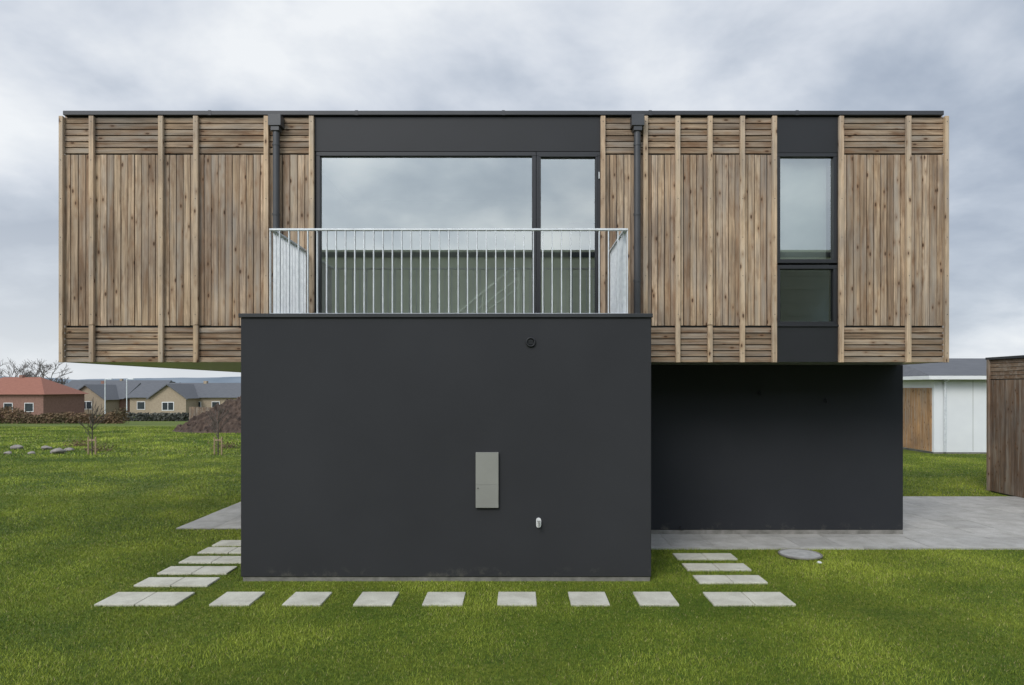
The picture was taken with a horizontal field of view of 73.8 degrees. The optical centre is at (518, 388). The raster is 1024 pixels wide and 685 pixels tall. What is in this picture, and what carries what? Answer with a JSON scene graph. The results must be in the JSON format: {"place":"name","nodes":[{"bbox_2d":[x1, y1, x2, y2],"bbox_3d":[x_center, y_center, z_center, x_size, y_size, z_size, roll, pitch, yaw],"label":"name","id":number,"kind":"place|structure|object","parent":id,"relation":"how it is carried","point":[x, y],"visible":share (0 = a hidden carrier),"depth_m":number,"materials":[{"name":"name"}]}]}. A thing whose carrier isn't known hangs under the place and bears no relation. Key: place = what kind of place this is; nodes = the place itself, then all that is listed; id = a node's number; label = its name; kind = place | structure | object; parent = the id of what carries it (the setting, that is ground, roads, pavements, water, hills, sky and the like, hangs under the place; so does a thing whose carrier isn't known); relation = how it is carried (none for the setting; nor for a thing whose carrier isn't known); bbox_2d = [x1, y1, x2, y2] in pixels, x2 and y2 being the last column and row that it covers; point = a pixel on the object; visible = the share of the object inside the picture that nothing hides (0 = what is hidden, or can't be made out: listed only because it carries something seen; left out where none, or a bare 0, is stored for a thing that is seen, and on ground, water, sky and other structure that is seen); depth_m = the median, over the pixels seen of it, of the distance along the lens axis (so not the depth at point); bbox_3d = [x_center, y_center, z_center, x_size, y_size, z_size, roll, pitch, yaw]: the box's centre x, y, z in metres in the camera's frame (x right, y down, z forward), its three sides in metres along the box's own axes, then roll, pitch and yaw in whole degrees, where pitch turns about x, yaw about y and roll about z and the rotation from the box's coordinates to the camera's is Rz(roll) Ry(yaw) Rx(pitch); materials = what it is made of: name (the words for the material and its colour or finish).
{"place":"outdoors","nodes":[
{"label":"outdoors","id":0,"kind":"place"},
{"bbox_2d":[0,376,240,382],"bbox_3d":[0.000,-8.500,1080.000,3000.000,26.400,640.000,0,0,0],"label":"distant hills","id":1,"kind":"structure","parent":0,"point":[213,380],"depth_m":886.56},
{"bbox_2d":[241,318,650,576],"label":"ground floor box walls","id":2,"kind":"structure","parent":0,"point":[364,441],"depth_m":7.78,"materials":[{"name":"black paint"}]},
{"bbox_2d":[238,313,652,317],"bbox_3d":[-0.833,-0.831,8.383,4.713,0.045,1.255,0,0,0],"label":"balcony coping","id":3,"kind":"object","parent":2,"relation":"on","point":[445,315],"visible":0.42,"depth_m":7.75,"materials":[{"name":"black metal"}]},
{"bbox_2d":[269,228,627,312],"bbox_3d":[-0.805,-1.336,8.441,4.109,0.995,1.258,0,0,0],"label":"balcony railing","id":4,"kind":"object","parent":3,"relation":"on","point":[289,275],"visible":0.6,"depth_m":7.83,"materials":[{"name":"silver metal"}]},
{"bbox_2d":[476,452,498,507],"bbox_3d":[-0.361,1.040,7.764,0.258,0.629,0.045,0,0,0],"label":"meter cabinet","id":5,"kind":"object","parent":2,"relation":"attached to","point":[487,479],"visible":1,"depth_m":7.74,"materials":[{"name":"grey metal"}]},
{"bbox_2d":[526,337,535,346],"bbox_3d":[0.135,-0.528,7.765,0.116,0.116,0.022,0,0,0],"label":"vent ring","id":6,"kind":"object","parent":2,"relation":"attached to","point":[527,344],"visible":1,"depth_m":7.76,"materials":[{"name":"black metal"}]},
{"bbox_2d":[315,117,599,151],"bbox_3d":[-0.810,-3.377,9.079,3.793,0.454,0.038,0,0,0],"label":"window header panel","id":7,"kind":"object","parent":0,"point":[457,134],"visible":1,"depth_m":9.06,"materials":[{"name":"black metal"}]},
{"bbox_2d":[0,415,1023,684],"bbox_3d":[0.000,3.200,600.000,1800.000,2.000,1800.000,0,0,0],"label":"ground","id":8,"kind":"structure","parent":0,"point":[574,635],"depth_m":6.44,"materials":[{"name":"green plant"}]},
{"bbox_2d":[10,445,23,448],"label":"boulder","id":9,"kind":"object","parent":8,"relation":"on","point":[16,447],"visible":0.77,"depth_m":24.72,"materials":[{"name":"stone"}]},
{"bbox_2d":[0,357,38,377],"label":"bare tree","id":10,"kind":"object","parent":8,"relation":"on","point":[22,369],"visible":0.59,"depth_m":129.03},
{"bbox_2d":[0,394,84,416],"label":"walls","id":11,"kind":"structure","parent":8,"relation":"on","point":[56,403],"depth_m":96.04,"materials":[{"name":"red brick"}]},
{"bbox_2d":[0,377,88,393],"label":"roof","id":12,"kind":"structure","parent":11,"relation":"on","point":[25,385],"depth_m":97.62,"materials":[{"name":"red tile"}]},
{"bbox_2d":[19,359,71,380],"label":"bare tree","id":13,"kind":"object","parent":8,"relation":"on","point":[39,365],"visible":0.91,"depth_m":129.89,"materials":[{"name":"plant"}]},
{"bbox_2d":[41,445,51,449],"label":"boulder","id":14,"kind":"object","parent":8,"relation":"on","point":[46,447],"visible":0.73,"depth_m":24.47,"materials":[{"name":"stone"}]},
{"bbox_2d":[50,448,65,453],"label":"boulder","id":15,"kind":"object","parent":8,"relation":"on","point":[57,450],"visible":0.81,"depth_m":22.95,"materials":[{"name":"stone"}]},
{"bbox_2d":[48,377,69,384],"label":"bare tree","id":16,"kind":"object","parent":8,"relation":"on","point":[63,383],"visible":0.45,"depth_m":135.01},
{"bbox_2d":[0,406,129,423],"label":"hedge","id":17,"kind":"object","parent":8,"relation":"on","point":[54,418],"visible":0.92,"depth_m":51.58,"materials":[{"name":"brown plant"}]},
{"bbox_2d":[77,397,107,454],"bbox_3d":[-14.104,1.262,22.601,0.754,1.977,0.872,0,0,0],"label":"young tree","id":18,"kind":"object","parent":8,"relation":"on","point":[93,423],"visible":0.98,"depth_m":22.58,"materials":[{"name":"brown plant"}]},
{"bbox_2d":[80,386,119,414],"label":"wing walls","id":19,"kind":"structure","parent":8,"relation":"on","point":[111,405],"depth_m":108.00,"materials":[{"name":"beige brick"}]},
{"bbox_2d":[85,402,90,408],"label":"wing window","id":20,"kind":"structure","parent":19,"relation":"in","point":[87,405],"depth_m":107.93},
{"bbox_2d":[78,384,121,399],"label":"wing roof","id":21,"kind":"structure","parent":19,"relation":"on","point":[111,391],"depth_m":110.12,"materials":[{"name":"grey tile"}]},
{"bbox_2d":[105,378,112,412],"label":"street lamp","id":22,"kind":"object","parent":8,"relation":"on","point":[105,393],"visible":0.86,"depth_m":87.99,"materials":[{"name":"metal"}]},
{"bbox_2d":[120,399,129,412],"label":"walls","id":23,"kind":"structure","parent":8,"relation":"on","point":[122,403],"depth_m":112.95,"materials":[{"name":"beige brick"}]},
{"bbox_2d":[64,383,140,398],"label":"roof","id":24,"kind":"structure","parent":23,"relation":"on","point":[121,388],"depth_m":115.32,"materials":[{"name":"grey tile"}]},
{"bbox_2d":[126,378,133,408],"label":"street lamp","id":25,"kind":"object","parent":8,"relation":"on","point":[126,391],"visible":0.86,"depth_m":87.94,"materials":[{"name":"metal"}]},
{"bbox_2d":[94,592,194,605],"bbox_3d":[-3.880,2.209,7.100,0.820,0.062,0.420,0,0,0],"label":"stepping stone","id":26,"kind":"object","parent":8,"relation":"on","point":[146,598],"visible":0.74,"depth_m":7.08,"materials":[{"name":"concrete"}]},
{"bbox_2d":[63,438,239,451],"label":"grass tufts","id":27,"kind":"object","parent":8,"relation":"on","point":[104,448],"visible":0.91,"depth_m":24.91,"materials":[{"name":"green plant"}]},
{"bbox_2d":[118,412,194,420],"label":"hedge","id":28,"kind":"object","parent":8,"relation":"on","point":[161,416],"visible":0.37,"depth_m":77.46,"materials":[{"name":"green plant"}]},
{"bbox_2d":[150,386,197,413],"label":"wing walls","id":29,"kind":"structure","parent":8,"relation":"on","point":[169,394],"depth_m":102.00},
{"bbox_2d":[162,403,172,409],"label":"wing window","id":30,"kind":"structure","parent":29,"relation":"in","point":[167,406],"depth_m":101.93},
{"bbox_2d":[162,402,173,410],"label":"wing window frame","id":31,"kind":"object","parent":29,"relation":"in","point":[169,402],"visible":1,"depth_m":101.95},
{"bbox_2d":[146,384,198,399],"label":"wing roof","id":32,"kind":"structure","parent":29,"relation":"on","point":[186,391],"depth_m":103.79,"materials":[{"name":"grey tile"}]},
{"bbox_2d":[134,577,219,586],"bbox_3d":[-3.860,2.209,7.720,0.820,0.062,0.320,0,0,0],"label":"stepping stone","id":33,"kind":"object","parent":8,"relation":"on","point":[177,581],"visible":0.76,"depth_m":7.70,"materials":[{"name":"concrete"}]},
{"bbox_2d":[130,398,236,413],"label":"walls","id":34,"kind":"structure","parent":8,"relation":"on","point":[206,402],"depth_m":106.00,"materials":[{"name":"yellow brick"}]},
{"bbox_2d":[137,401,219,409],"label":"window frames","id":35,"kind":"structure","parent":34,"relation":"attached to","point":[144,404],"depth_m":105.96,"materials":[{"name":"white paint"}]},
{"bbox_2d":[137,402,218,408],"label":"windows","id":36,"kind":"structure","parent":35,"relation":"attached to","point":[140,405],"depth_m":105.94,"materials":[{"name":"grey glass"}]},
{"bbox_2d":[125,383,240,397],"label":"roof","id":37,"kind":"structure","parent":34,"relation":"on","point":[207,390],"depth_m":107.86,"materials":[{"name":"grey tile"}]},
{"bbox_2d":[157,566,236,574],"bbox_3d":[-3.860,2.209,8.210,0.820,0.062,0.320,0,0,0],"label":"stepping stone","id":38,"kind":"object","parent":8,"relation":"on","point":[196,570],"visible":0.74,"depth_m":8.17,"materials":[{"name":"concrete"}]},
{"bbox_2d":[189,407,212,419],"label":"wooden fence","id":39,"kind":"object","parent":8,"relation":"on","point":[199,410],"visible":0.2,"depth_m":70.00,"materials":[{"name":"brown wood"}]},
{"bbox_2d":[172,396,240,432],"bbox_3d":[-14.600,1.333,37.000,8.000,2.047,7.000,0,0,0],"label":"soil heap","id":40,"kind":"object","parent":8,"relation":"on","point":[199,424],"visible":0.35,"depth_m":34.87,"materials":[{"name":"brown soil"}]},
{"bbox_2d":[179,556,240,563],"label":"stepping stone","id":41,"kind":"object","parent":8,"relation":"on","point":[214,559],"visible":0.64,"depth_m":8.64,"materials":[{"name":"concrete"}]},
{"bbox_2d":[205,399,230,454],"bbox_3d":[-10.050,1.295,22.635,0.816,1.911,0.863,0,0,0],"label":"young tree","id":42,"kind":"object","parent":8,"relation":"on","point":[214,424],"visible":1,"depth_m":22.64,"materials":[{"name":"brown plant"}]},
{"bbox_2d":[197,547,240,553],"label":"stepping stone","id":43,"kind":"object","parent":8,"relation":"on","point":[224,550],"visible":0.54,"depth_m":9.17,"materials":[{"name":"concrete"}]},
{"bbox_2d":[212,540,240,546],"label":"stepping stone","id":44,"kind":"object","parent":8,"relation":"on","point":[228,542],"visible":0.24,"depth_m":9.59,"materials":[{"name":"concrete"}]},
{"bbox_2d":[209,592,264,605],"bbox_3d":[-2.925,2.209,7.103,0.409,0.062,0.427,0,0,0],"label":"stepping stone","id":45,"kind":"object","parent":8,"relation":"on","point":[237,598],"visible":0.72,"depth_m":7.08,"materials":[{"name":"concrete"}]},
{"bbox_2d":[282,592,331,605],"bbox_3d":[-2.196,2.209,7.101,0.392,0.062,0.422,0,0,0],"label":"stepping stone","id":46,"kind":"object","parent":8,"relation":"on","point":[307,598],"visible":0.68,"depth_m":7.08,"materials":[{"name":"concrete"}]},
{"bbox_2d":[353,592,398,605],"bbox_3d":[-1.478,2.209,7.103,0.395,0.062,0.426,0,0,0],"label":"stepping stone","id":47,"kind":"object","parent":8,"relation":"on","point":[376,598],"visible":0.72,"depth_m":7.04,"materials":[{"name":"concrete"}]},
{"bbox_2d":[422,592,465,605],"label":"stepping stone","id":48,"kind":"object","parent":8,"relation":"on","point":[446,598],"visible":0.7,"depth_m":7.08,"materials":[{"name":"concrete"}]},
{"bbox_2d":[243,577,649,580],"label":"ground floor plinth","id":49,"kind":"structure","parent":8,"relation":"on","point":[445,578],"depth_m":7.79,"materials":[{"name":"grey concrete"}]},
{"bbox_2d":[497,592,536,605],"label":"stepping stone","id":50,"kind":"object","parent":8,"relation":"on","point":[516,598],"visible":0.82,"depth_m":7.08,"materials":[{"name":"concrete"}]},
{"bbox_2d":[568,592,609,605],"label":"stepping stone","id":51,"kind":"object","parent":8,"relation":"on","point":[588,598],"visible":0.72,"depth_m":7.08,"materials":[{"name":"concrete"}]},
{"bbox_2d":[633,592,678,605],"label":"stepping stone","id":52,"kind":"object","parent":8,"relation":"on","point":[656,598],"visible":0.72,"depth_m":7.05,"materials":[{"name":"concrete"}]},
{"bbox_2d":[672,553,737,559],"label":"stepping stone","id":53,"kind":"object","parent":8,"relation":"on","point":[706,556],"visible":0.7,"depth_m":8.85,"materials":[{"name":"concrete"}]},
{"bbox_2d":[682,563,751,570],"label":"stepping stone","id":54,"kind":"object","parent":8,"relation":"on","point":[715,566],"visible":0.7,"depth_m":8.35,"materials":[{"name":"concrete"}]},
{"bbox_2d":[693,575,767,583],"bbox_3d":[2.415,2.209,7.820,0.770,0.062,0.300,0,0,0],"label":"stepping stone","id":55,"kind":"object","parent":8,"relation":"on","point":[730,579],"visible":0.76,"depth_m":7.78,"materials":[{"name":"concrete"}]},
{"bbox_2d":[703,592,795,605],"bbox_3d":[2.385,2.209,7.100,0.830,0.062,0.420,0,0,0],"label":"stepping stone","id":56,"kind":"object","parent":8,"relation":"on","point":[747,598],"visible":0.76,"depth_m":7.08,"materials":[{"name":"concrete"}]},
{"bbox_2d":[651,530,902,533],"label":"plinth","id":57,"kind":"structure","parent":8,"relation":"on","point":[776,531],"depth_m":10.19,"materials":[{"name":"concrete"}]},
{"bbox_2d":[778,548,822,559],"bbox_3d":[3.700,2.193,8.980,0.552,0.054,0.552,0,0,0],"label":"manhole cover","id":58,"kind":"object","parent":8,"relation":"on","point":[797,554],"visible":0.92,"depth_m":8.94,"materials":[{"name":"concrete"}]},
{"bbox_2d":[903,358,985,453],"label":"white outbuilding","id":59,"kind":"structure","parent":8,"relation":"on","point":[944,408],"depth_m":22.90,"materials":[{"name":"wood"}]},
{"bbox_2d":[903,388,931,450],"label":"timber doors","id":60,"kind":"structure","parent":59,"relation":"in","point":[917,402],"depth_m":23.79,"materials":[{"name":"brown wood"}]},
{"bbox_2d":[985,355,1023,497],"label":"timber shed","id":61,"kind":"structure","parent":8,"relation":"on","point":[1004,425],"depth_m":14.05,"materials":[{"name":"brown wood"}]},
{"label":"walls","id":62,"kind":"object","parent":8,"relation":"on","visible":0},
{"bbox_2d":[69,380,173,383],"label":"roof","id":63,"kind":"structure","parent":62,"relation":"on","point":[122,381],"depth_m":154.45,"materials":[{"name":"grey tile"}]},
{"bbox_2d":[0,0,1023,379],"label":"sky","id":64,"kind":"structure","parent":0,"point":[962,59],"materials":[{"name":"grey"}]},
{"bbox_2d":[569,223,594,312],"bbox_3d":[1.130,-1.825,11.970,0.500,2.150,0.040,0,0,0],"label":"interior door","id":65,"kind":"structure","parent":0,"point":[576,271],"depth_m":11.95,"materials":[{"name":"white"}]},
{"bbox_2d":[176,496,1023,549],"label":"paving","id":66,"kind":"structure","parent":0,"point":[964,522],"depth_m":10.17,"materials":[{"name":"concrete"}]},
{"bbox_2d":[651,365,902,529],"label":"ground floor rear walls","id":67,"kind":"structure","parent":0,"point":[788,449],"depth_m":10.21,"materials":[{"name":"black paint"}]},
{"bbox_2d":[67,117,940,356],"bbox_3d":[-0.201,-2.005,13.550,11.650,3.271,8.900,0,0,0],"label":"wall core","id":68,"kind":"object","parent":67,"relation":"on","point":[657,326],"visible":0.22,"depth_m":9.10,"materials":[{"name":"brown wood"}]},
{"bbox_2d":[316,152,599,312],"bbox_3d":[-0.807,-1.958,9.110,3.778,2.376,0.090,0,0,0],"label":"window frame","id":69,"kind":"object","parent":68,"relation":"in","point":[534,156],"visible":0.51,"depth_m":9.06,"materials":[{"name":"black metal"}]},
{"bbox_2d":[539,155,597,312],"bbox_3d":[0.654,-1.958,9.073,0.785,2.296,0.030,0,0,0],"label":"balcony door sash","id":70,"kind":"object","parent":69,"relation":"in","point":[596,233],"visible":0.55,"depth_m":9.06,"materials":[{"name":"black metal"}]},
{"bbox_2d":[322,158,594,200],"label":"ceiling","id":71,"kind":"structure","parent":68,"relation":"attached to","point":[440,179],"depth_m":10.72,"materials":[{"name":"paint"}]},
{"bbox_2d":[63,111,943,116],"bbox_3d":[-0.205,-3.645,13.525,11.649,0.057,9.010,0,0,0],"label":"roof coping","id":72,"kind":"object","parent":68,"relation":"on","point":[507,113],"visible":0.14,"depth_m":9.02,"materials":[{"name":"black metal"}]},
{"bbox_2d":[208,110,798,116],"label":"coping joints","id":73,"kind":"object","parent":72,"relation":"attached to","point":[503,113],"visible":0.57,"depth_m":9.02,"materials":[{"name":"black metal"}]},
{"bbox_2d":[65,118,942,361],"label":"horizontal cladding","id":74,"kind":"structure","parent":68,"relation":"attached to","point":[246,135],"depth_m":9.07,"materials":[{"name":"brown wood"}]},
{"bbox_2d":[65,155,942,325],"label":"vertical cladding","id":75,"kind":"structure","parent":68,"relation":"attached to","point":[231,237],"depth_m":9.07,"materials":[{"name":"brown wood"}]},
{"bbox_2d":[59,116,948,362],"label":"cladding battens","id":76,"kind":"object","parent":75,"relation":"attached to","point":[908,242],"visible":0.92,"depth_m":9.02,"materials":[{"name":"brown wood"}]},
{"bbox_2d":[268,114,644,312],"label":"downpipes","id":77,"kind":"object","parent":76,"relation":"attached to","point":[276,123],"visible":0.77,"depth_m":8.94,"materials":[{"name":"black metal"}]},
{"bbox_2d":[272,143,640,281],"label":"downpipe clips","id":78,"kind":"object","parent":77,"relation":"attached to","point":[634,280],"visible":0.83,"depth_m":8.95,"materials":[{"name":"black metal"}]},
{"bbox_2d":[60,121,947,314],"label":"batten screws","id":79,"kind":"object","parent":76,"relation":"attached to","point":[603,198],"visible":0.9,"depth_m":9.01,"materials":[{"name":"metal"}]},
{"bbox_2d":[780,159,825,258],"bbox_3d":[3.841,-2.434,9.275,0.662,1.396,0.010,0,0,0],"label":"window blind","id":80,"kind":"object","parent":68,"relation":"hanging from","point":[802,208],"depth_m":9.27,"materials":[{"name":"white fabric"}]},
{"bbox_2d":[777,153,838,326],"bbox_3d":[3.826,-1.976,9.098,0.832,2.312,0.115,0,0,0],"label":"narrow window frame","id":81,"kind":"object","parent":68,"relation":"attached to","point":[833,259],"visible":0.86,"depth_m":9.06,"materials":[{"name":"black metal"}]},
{"bbox_2d":[76,362,931,371],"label":"soffit","id":82,"kind":"structure","parent":67,"relation":"on","point":[226,366],"depth_m":10.05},
{"bbox_2d":[65,116,942,371],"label":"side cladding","id":83,"kind":"structure","parent":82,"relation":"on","point":[229,371],"depth_m":9.60,"materials":[{"name":"brown wood"}]},
{"bbox_2d":[680,391,828,529],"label":"wall sockets","id":84,"kind":"object","parent":67,"relation":"attached to","point":[760,393],"depth_m":10.17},
{"bbox_2d":[777,117,837,361],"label":"narrow window panels","id":85,"kind":"object","parent":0,"point":[807,135],"visible":1,"depth_m":9.06,"materials":[{"name":"black metal"}]},
{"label":"window frames","id":86,"kind":"object","parent":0,"visible":0},
{"bbox_2d":[4,403,32,410],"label":"windows","id":87,"kind":"structure","parent":86,"relation":"attached to","point":[28,406],"depth_m":94.94,"materials":[{"name":"grey glass"}]},
{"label":"upper floor","id":88,"kind":"structure","parent":0,"visible":0},
{"bbox_2d":[322,172,594,312],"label":"interior walls","id":89,"kind":"structure","parent":88,"relation":"on","point":[339,210],"depth_m":12.00,"materials":[{"name":"white paint"}]},
{"bbox_2d":[456,268,520,312],"bbox_3d":[-0.520,-1.492,10.900,1.091,0.865,0.052,0,0,0],"label":"interior stair rail","id":90,"kind":"object","parent":89,"relation":"attached to","point":[501,277],"visible":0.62,"depth_m":10.89,"materials":[{"name":"white metal"}]},
{"bbox_2d":[777,159,828,321],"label":"room walls","id":91,"kind":"structure","parent":88,"relation":"on","point":[804,295],"depth_m":10.40,"materials":[{"name":"paint"}]}
]}

